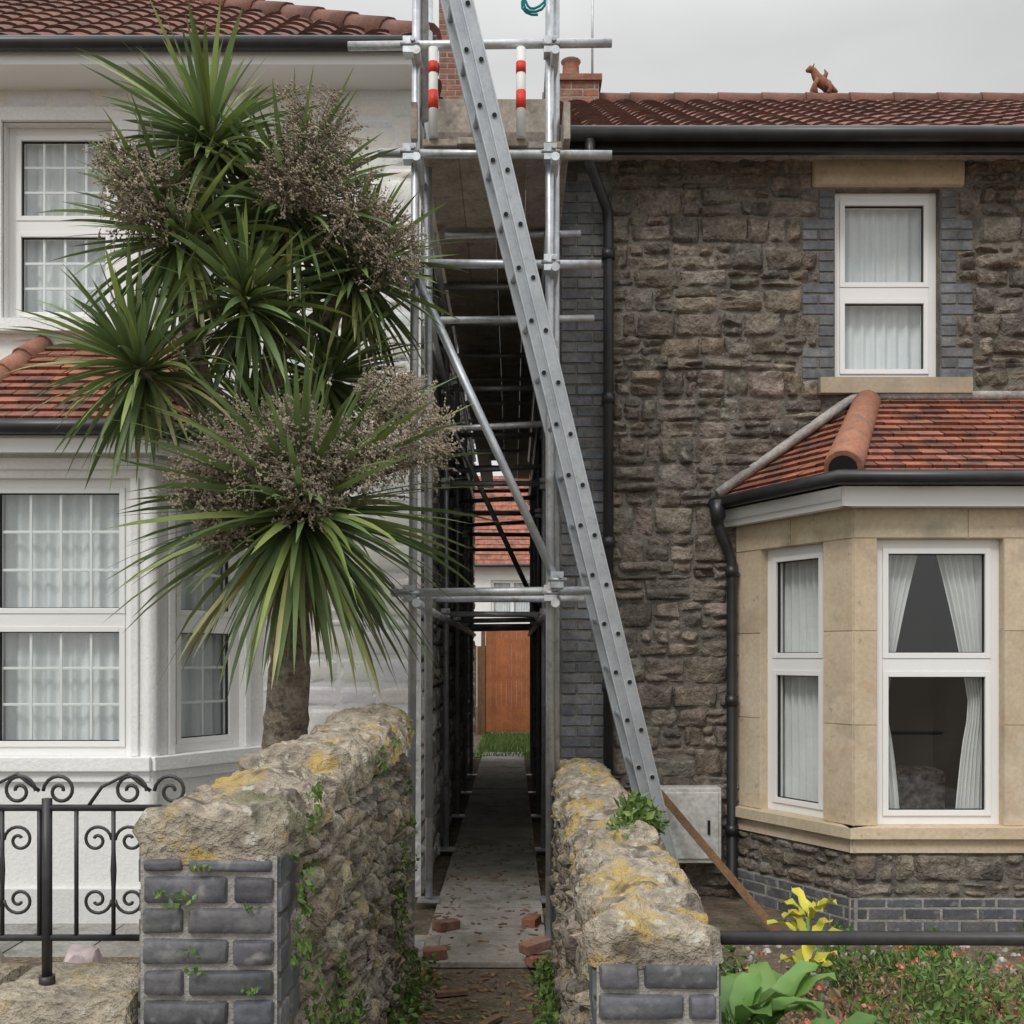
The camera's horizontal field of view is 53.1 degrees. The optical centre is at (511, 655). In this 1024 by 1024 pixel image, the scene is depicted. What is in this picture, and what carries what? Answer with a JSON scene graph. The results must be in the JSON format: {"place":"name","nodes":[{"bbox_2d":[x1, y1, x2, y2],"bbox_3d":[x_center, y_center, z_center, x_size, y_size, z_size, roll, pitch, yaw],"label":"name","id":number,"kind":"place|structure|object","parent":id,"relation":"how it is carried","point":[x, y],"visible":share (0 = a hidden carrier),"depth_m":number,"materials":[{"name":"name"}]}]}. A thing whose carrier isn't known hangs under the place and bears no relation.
{"place":"outdoors","nodes":[
{"label":"outdoors","id":0,"kind":"place"},
{"bbox_2d":[420,122,475,895],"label":"side walls","id":1,"kind":"structure","parent":0,"point":[438,724],"depth_m":8.94,"materials":[{"name":"stone"}]},
{"bbox_2d":[0,0,442,98],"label":"roof","id":2,"kind":"structure","parent":1,"relation":"on","point":[89,17],"depth_m":7.59,"materials":[{"name":"tile"}]},
{"bbox_2d":[420,752,545,967],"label":"alley path","id":3,"kind":"structure","parent":0,"point":[498,813],"depth_m":7.71,"materials":[{"name":"concrete"}]},
{"bbox_2d":[473,567,529,706],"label":"walls","id":4,"kind":"structure","parent":0,"point":[484,576],"depth_m":34.00,"materials":[{"name":"white paint"}]},
{"bbox_2d":[474,476,529,566],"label":"roof","id":5,"kind":"structure","parent":4,"relation":"on","point":[492,558],"depth_m":34.90,"materials":[{"name":"tile"}]},
{"bbox_2d":[475,730,529,757],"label":"grass","id":6,"kind":"structure","parent":0,"point":[507,743],"depth_m":18.97,"materials":[{"name":"green plant"}]},
{"bbox_2d":[491,580,529,611],"bbox_3d":[0.000,-1.900,34.119,1.400,1.200,0.082,0,0,0],"label":"window","id":7,"kind":"structure","parent":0,"point":[511,582],"depth_m":34.09,"materials":[{"name":"white plastic"}]},
{"bbox_2d":[491,580,529,611],"bbox_3d":[0.000,-1.900,34.119,1.400,1.200,0.082,0,0,0],"label":"window frame","id":8,"kind":"structure","parent":7,"relation":"in","point":[511,582],"depth_m":34.09,"materials":[{"name":"white plastic"}]},
{"bbox_2d":[494,583,529,611],"bbox_3d":[0.000,-1.900,34.204,1.390,1.180,0.036,0,0,0],"label":"window curtain","id":9,"kind":"object","parent":7,"relation":"in","point":[518,606],"depth_m":34.20,"materials":[{"name":"white fabric"}]},
{"bbox_2d":[540,427,540,770],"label":"side walls","id":10,"kind":"structure","parent":0,"point":[540,578],"depth_m":11.36,"materials":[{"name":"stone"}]},
{"bbox_2d":[542,92,1023,124],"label":"roof","id":11,"kind":"structure","parent":10,"relation":"on","point":[812,108],"depth_m":8.78,"materials":[{"name":"tile"}]},
{"bbox_2d":[560,0,601,102],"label":"chimney stack","id":12,"kind":"object","parent":11,"relation":"on","point":[576,84],"visible":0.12,"depth_m":9.90,"materials":[{"name":"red brick"}]},
{"bbox_2d":[806,63,837,92],"bbox_3d":[3.057,-5.666,10.100,0.321,0.330,0.160,0,0,0],"label":"roof finial","id":13,"kind":"object","parent":11,"relation":"on","point":[823,83],"visible":0.93,"depth_m":10.06,"materials":[{"name":"orange ceramic"}]},
{"bbox_2d":[266,0,1023,475],"label":"sky","id":14,"kind":"structure","parent":0,"point":[659,46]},
{"bbox_2d":[397,707,1023,1023],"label":"ground","id":15,"kind":"structure","parent":0,"point":[729,914],"depth_m":5.78,"materials":[{"name":"soil"}]},
{"bbox_2d":[0,961,140,1023],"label":"masonry","id":16,"kind":"object","parent":15,"relation":"on","point":[90,993],"visible":0.77,"depth_m":2.62,"materials":[{"name":"stone"}]},
{"bbox_2d":[0,772,184,985],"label":"iron railing","id":17,"kind":"object","parent":16,"relation":"on","point":[44,934],"visible":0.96,"depth_m":2.71,"materials":[{"name":"black metal"}]},
{"bbox_2d":[0,923,140,956],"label":"yard paving","id":18,"kind":"structure","parent":15,"relation":"on","point":[61,948],"depth_m":5.94,"materials":[{"name":"white stone"}]},
{"bbox_2d":[0,0,503,749],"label":"cabbage palm","id":19,"kind":"object","parent":18,"relation":"on","point":[298,432],"visible":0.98,"depth_m":5.17,"materials":[{"name":"green plant"}]},
{"bbox_2d":[0,453,262,923],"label":"bay walls","id":20,"kind":"structure","parent":15,"relation":"on","point":[152,758],"depth_m":6.40,"materials":[{"name":"white paint"}]},
{"bbox_2d":[0,479,129,754],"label":"bay window","id":21,"kind":"structure","parent":20,"relation":"in","point":[61,619],"depth_m":6.45,"materials":[{"name":"white plastic"}]},
{"bbox_2d":[3,495,118,739],"bbox_3d":[-2.850,-0.240,6.566,0.930,1.720,0.036,0,0,0],"label":"bay window curtain","id":22,"kind":"object","parent":21,"relation":"in","point":[46,593],"visible":0.45,"depth_m":6.57,"materials":[{"name":"white fabric"}]},
{"bbox_2d":[0,479,129,754],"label":"bay window frame","id":23,"kind":"structure","parent":21,"relation":"in","point":[31,619],"depth_m":6.45,"materials":[{"name":"white plastic"}]},
{"bbox_2d":[0,335,247,437],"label":"bay roof","id":24,"kind":"structure","parent":20,"relation":"on","point":[20,389],"depth_m":6.69,"materials":[{"name":"tile"}]},
{"bbox_2d":[0,418,238,461],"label":"bay gutter","id":25,"kind":"object","parent":24,"relation":"attached to","point":[29,443],"visible":0.25,"depth_m":6.24,"materials":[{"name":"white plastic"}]},
{"bbox_2d":[176,489,237,752],"bbox_3d":[-2.072,-0.240,6.842,0.082,1.740,0.589,0,0,33],"label":"bay window","id":26,"kind":"structure","parent":20,"relation":"in","point":[228,737],"depth_m":6.86,"materials":[{"name":"white plastic"}]},
{"bbox_2d":[181,500,222,736],"bbox_3d":[-2.144,-0.240,6.889,0.034,1.720,0.579,0,0,33],"label":"bay window curtain","id":27,"kind":"object","parent":26,"relation":"in","point":[191,713],"visible":0.26,"depth_m":6.93,"materials":[{"name":"white fabric"}]},
{"bbox_2d":[176,489,237,752],"bbox_3d":[-2.072,-0.240,6.843,0.082,1.740,0.589,0,0,33],"label":"bay window frame","id":28,"kind":"structure","parent":26,"relation":"in","point":[229,738],"depth_m":6.86,"materials":[{"name":"white plastic"}]},
{"bbox_2d":[0,90,421,896],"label":"walls","id":29,"kind":"structure","parent":15,"relation":"on","point":[386,114],"depth_m":7.20,"materials":[{"name":"white paint"}]},
{"bbox_2d":[9,129,111,317],"bbox_3d":[-3.190,-3.050,7.319,0.780,1.400,0.082,0,0,0],"label":"window","id":30,"kind":"structure","parent":29,"relation":"attached to","point":[23,227],"depth_m":7.29,"materials":[{"name":"white plastic"}]},
{"bbox_2d":[9,129,111,317],"bbox_3d":[-3.190,-3.050,7.319,0.780,1.400,0.082,0,0,0],"label":"upper window frame","id":31,"kind":"structure","parent":30,"relation":"in","point":[22,227],"depth_m":7.29,"materials":[{"name":"white plastic"}]},
{"bbox_2d":[144,129,233,317],"bbox_3d":[-2.285,-3.050,7.319,0.670,1.400,0.082,0,0,0],"label":"window","id":32,"kind":"structure","parent":29,"relation":"attached to","point":[146,274],"depth_m":7.29,"materials":[{"name":"white plastic"}]},
{"bbox_2d":[144,129,233,317],"bbox_3d":[-2.285,-3.050,7.319,0.670,1.400,0.082,0,0,0],"label":"upper window frame","id":33,"kind":"structure","parent":32,"relation":"in","point":[147,273],"depth_m":7.29,"materials":[{"name":"white plastic"}]},
{"bbox_2d":[0,35,436,90],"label":"gutter","id":34,"kind":"object","parent":29,"relation":"on","point":[41,62],"visible":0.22,"depth_m":6.86,"materials":[{"name":"black paint"}]},
{"bbox_3d":[-3.190,-3.050,7.526,0.780,1.400,0.328,0,0,0],"label":"upper window room","id":35,"kind":"object","parent":29,"relation":"attached to","visible":0},
{"bbox_2d":[25,145,105,311],"bbox_3d":[-3.190,-3.050,7.405,0.770,1.380,0.034,0,0,0],"label":"window curtain","id":36,"kind":"object","parent":35,"relation":"attached to","point":[34,206],"depth_m":7.41,"materials":[{"name":"white fabric"}]},
{"bbox_3d":[-2.285,-3.050,7.526,0.670,1.400,0.328,0,0,0],"label":"upper window room","id":37,"kind":"object","parent":29,"relation":"attached to","visible":0},
{"bbox_2d":[159,148,224,311],"bbox_3d":[-2.285,-3.050,7.404,0.660,1.380,0.034,0,0,0],"label":"window curtain","id":38,"kind":"object","parent":37,"relation":"in","point":[162,151],"depth_m":7.40,"materials":[{"name":"white fabric"}]},
{"bbox_2d":[138,753,416,1023],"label":"masonry","id":39,"kind":"object","parent":15,"relation":"on","point":[356,847],"visible":0.7,"depth_m":2.61,"materials":[{"name":"grey brick"}]},
{"bbox_2d":[132,703,413,864],"bbox_3d":[-0.722,0.380,3.898,0.471,0.280,2.712,0,0,0],"label":"coping","id":40,"kind":"object","parent":39,"relation":"on","point":[254,806],"visible":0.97,"depth_m":2.85,"materials":[{"name":"beige stone"}]},
{"bbox_2d":[152,727,419,1023],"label":"ivy","id":41,"kind":"object","parent":39,"relation":"attached to","point":[317,790],"visible":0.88,"depth_m":2.82,"materials":[{"name":"green plant"}]},
{"bbox_2d":[347,0,611,960],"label":"scaffolding","id":42,"kind":"object","parent":15,"relation":"on","point":[493,388],"visible":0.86,"depth_m":6.47,"materials":[{"name":"metal"}]},
{"bbox_2d":[408,913,551,982],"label":"loose bricks","id":43,"kind":"object","parent":15,"relation":"on","point":[530,949],"visible":0.61,"depth_m":5.58,"materials":[{"name":"red brick"}]},
{"bbox_2d":[473,646,490,733],"bbox_3d":[0.070,0.745,22.010,6.140,1.910,0.020,0,0,0],"label":"garden fence","id":44,"kind":"object","parent":15,"relation":"on","point":[477,682],"visible":0.06,"depth_m":22.00,"materials":[{"name":"grey wood"}]},
{"bbox_2d":[410,843,555,1023],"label":"path litter","id":45,"kind":"object","parent":15,"relation":"on","point":[495,1018],"visible":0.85,"depth_m":5.19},
{"bbox_2d":[481,631,529,734],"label":"garden gate","id":46,"kind":"structure","parent":15,"relation":"on","point":[502,678],"depth_m":21.90,"materials":[{"name":"orange wood"}]},
{"bbox_2d":[0,944,1023,1022],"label":"pebbles","id":47,"kind":"object","parent":15,"relation":"on","point":[83,953],"visible":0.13,"depth_m":3.67,"materials":[{"name":"stone"}]},
{"bbox_2d":[388,789,669,1023],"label":"weeds","id":48,"kind":"object","parent":15,"relation":"on","point":[627,813],"visible":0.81,"depth_m":4.49,"materials":[{"name":"green plant"}]},
{"bbox_2d":[440,0,679,866],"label":"extension ladder","id":49,"kind":"object","parent":15,"relation":"on","point":[493,153],"visible":0.92,"depth_m":5.58,"materials":[{"name":"metal"}]},
{"bbox_2d":[549,796,720,1023],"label":"masonry","id":50,"kind":"object","parent":15,"relation":"on","point":[585,991],"visible":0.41,"depth_m":2.60,"materials":[{"name":"grey brick"}]},
{"bbox_2d":[550,758,723,968],"bbox_3d":[0.393,0.706,4.498,0.424,0.179,3.809,0,0,0],"label":"coping","id":51,"kind":"object","parent":50,"relation":"on","point":[637,901],"visible":0.89,"depth_m":3.05,"materials":[{"name":"grey stone"}]},
{"bbox_2d":[661,789,780,930],"bbox_3d":[1.310,1.315,6.525,0.055,0.817,1.086,0,0,-36],"label":"timber plank","id":52,"kind":"object","parent":15,"relation":"on","point":[736,884],"visible":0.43,"depth_m":6.49,"materials":[{"name":"brown wood"}]},
{"bbox_2d":[560,159,1023,896],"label":"front wall","id":53,"kind":"structure","parent":15,"relation":"on","point":[724,321],"depth_m":7.19,"materials":[{"name":"brown stone"}]},
{"bbox_2d":[660,785,720,862],"bbox_3d":[1.210,1.170,7.100,0.460,0.520,0.180,0,0,0],"label":"meter box","id":54,"kind":"object","parent":53,"relation":"attached to","point":[698,807],"visible":0.5,"depth_m":7.03,"materials":[{"name":"plastic"}]},
{"bbox_2d":[560,125,1023,776],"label":"gutter","id":55,"kind":"object","parent":53,"relation":"attached to","point":[810,143],"visible":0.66,"depth_m":6.90,"materials":[{"name":"black paint"}]},
{"bbox_2d":[708,469,1023,888],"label":"bay gutter","id":56,"kind":"object","parent":53,"relation":"attached to","point":[897,496],"visible":0.94,"depth_m":6.27,"materials":[{"name":"black plastic"}]},
{"bbox_2d":[845,209,919,368],"bbox_3d":[2.640,-2.610,7.385,0.730,1.320,0.033,0,0,0],"label":"window curtain","id":57,"kind":"object","parent":53,"relation":"attached to","point":[882,245],"depth_m":7.38,"materials":[{"name":"white fabric"}]},
{"bbox_2d":[835,194,935,376],"bbox_3d":[2.640,-2.610,7.299,0.740,1.340,0.082,0,0,0],"label":"window","id":58,"kind":"structure","parent":53,"relation":"attached to","point":[922,293],"depth_m":7.26,"materials":[{"name":"white plastic"}]},
{"bbox_2d":[835,194,935,376],"bbox_3d":[2.640,-2.610,7.299,0.740,1.340,0.082,0,0,0],"label":"upper window frame","id":59,"kind":"structure","parent":58,"relation":"in","point":[922,293],"depth_m":7.26,"materials":[{"name":"white plastic"}]},
{"bbox_2d":[719,960,876,1023],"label":"broad leaf plant","id":60,"kind":"object","parent":15,"relation":"on","point":[761,992],"visible":0.84,"depth_m":3.14,"materials":[{"name":"green plant"}]},
{"bbox_2d":[767,886,841,1010],"bbox_3d":[1.437,1.428,4.925,0.375,0.545,0.408,0,0,41],"label":"yellow leaf plant","id":61,"kind":"object","parent":15,"relation":"on","point":[805,953],"visible":0.62,"depth_m":4.95,"materials":[{"name":"yellow plant"}]},
{"bbox_2d":[719,918,1023,1023],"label":"garden plants","id":62,"kind":"object","parent":15,"relation":"on","point":[968,996],"visible":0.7,"depth_m":4.80,"materials":[{"name":"green plant"}]},
{"bbox_2d":[720,931,1023,945],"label":"metal rail","id":63,"kind":"object","parent":15,"relation":"on","point":[966,938],"depth_m":2.70,"materials":[{"name":"metal"}]},
{"bbox_2d":[725,507,1023,930],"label":"bay walls","id":64,"kind":"structure","parent":0,"point":[857,862],"depth_m":6.30,"materials":[{"name":"beige stone"}]},
{"bbox_2d":[768,544,823,817],"bbox_3d":[1.917,0.165,6.795,0.082,1.770,0.559,0,0,-30],"label":"bay window","id":65,"kind":"structure","parent":64,"relation":"in","point":[781,663],"depth_m":6.94,"materials":[{"name":"white plastic"}]},
{"bbox_2d":[768,544,823,817],"bbox_3d":[1.917,0.165,6.795,0.082,1.770,0.559,0,0,-30],"label":"bay window frame","id":66,"kind":"structure","parent":65,"relation":"in","point":[780,663],"depth_m":6.94,"materials":[{"name":"white plastic"}]},
{"bbox_2d":[783,559,817,801],"bbox_3d":[1.996,0.165,6.840,0.049,1.750,0.549,0,0,-30],"label":"bay window curtain","id":67,"kind":"object","parent":65,"relation":"in","point":[800,693],"visible":0.41,"depth_m":6.90,"materials":[{"name":"white fabric"}]},
{"bbox_2d":[715,390,1023,496],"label":"bay roof","id":68,"kind":"structure","parent":64,"relation":"on","point":[870,429],"depth_m":6.74,"materials":[{"name":"tile"}]},
{"bbox_2d":[877,539,998,823],"bbox_3d":[2.635,0.165,6.389,0.780,1.770,0.082,0,0,0],"label":"bay window","id":69,"kind":"structure","parent":64,"relation":"in","point":[983,664],"depth_m":6.36,"materials":[{"name":"white plastic"}]},
{"bbox_2d":[889,555,980,807],"bbox_3d":[2.635,0.165,6.481,0.770,1.750,0.044,0,0,0],"label":"bay window curtain","id":70,"kind":"object","parent":69,"relation":"in","point":[961,576],"visible":0.35,"depth_m":6.48,"materials":[{"name":"white fabric"}]},
{"bbox_2d":[877,539,998,823],"bbox_3d":[2.635,0.165,6.389,0.780,1.770,0.082,0,0,0],"label":"bay window frame","id":71,"kind":"structure","parent":69,"relation":"in","point":[984,664],"depth_m":6.36,"materials":[{"name":"white plastic"}]},
{"bbox_2d":[889,555,967,807],"bbox_3d":[2.635,0.165,6.896,0.780,1.770,0.928,0,0,0],"label":"bay window room","id":72,"kind":"object","parent":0,"point":[927,720],"visible":0.16,"depth_m":7.36,"materials":[{"name":"black"}]},
{"bbox_2d":[895,766,944,807],"bbox_3d":[2.640,0.990,7.150,0.680,0.420,0.300,0,0,0],"label":"sofa back","id":73,"kind":"object","parent":72,"relation":"in","point":[921,786],"visible":0.26,"depth_m":7.00,"materials":[{"name":"fabric"}]}
]}

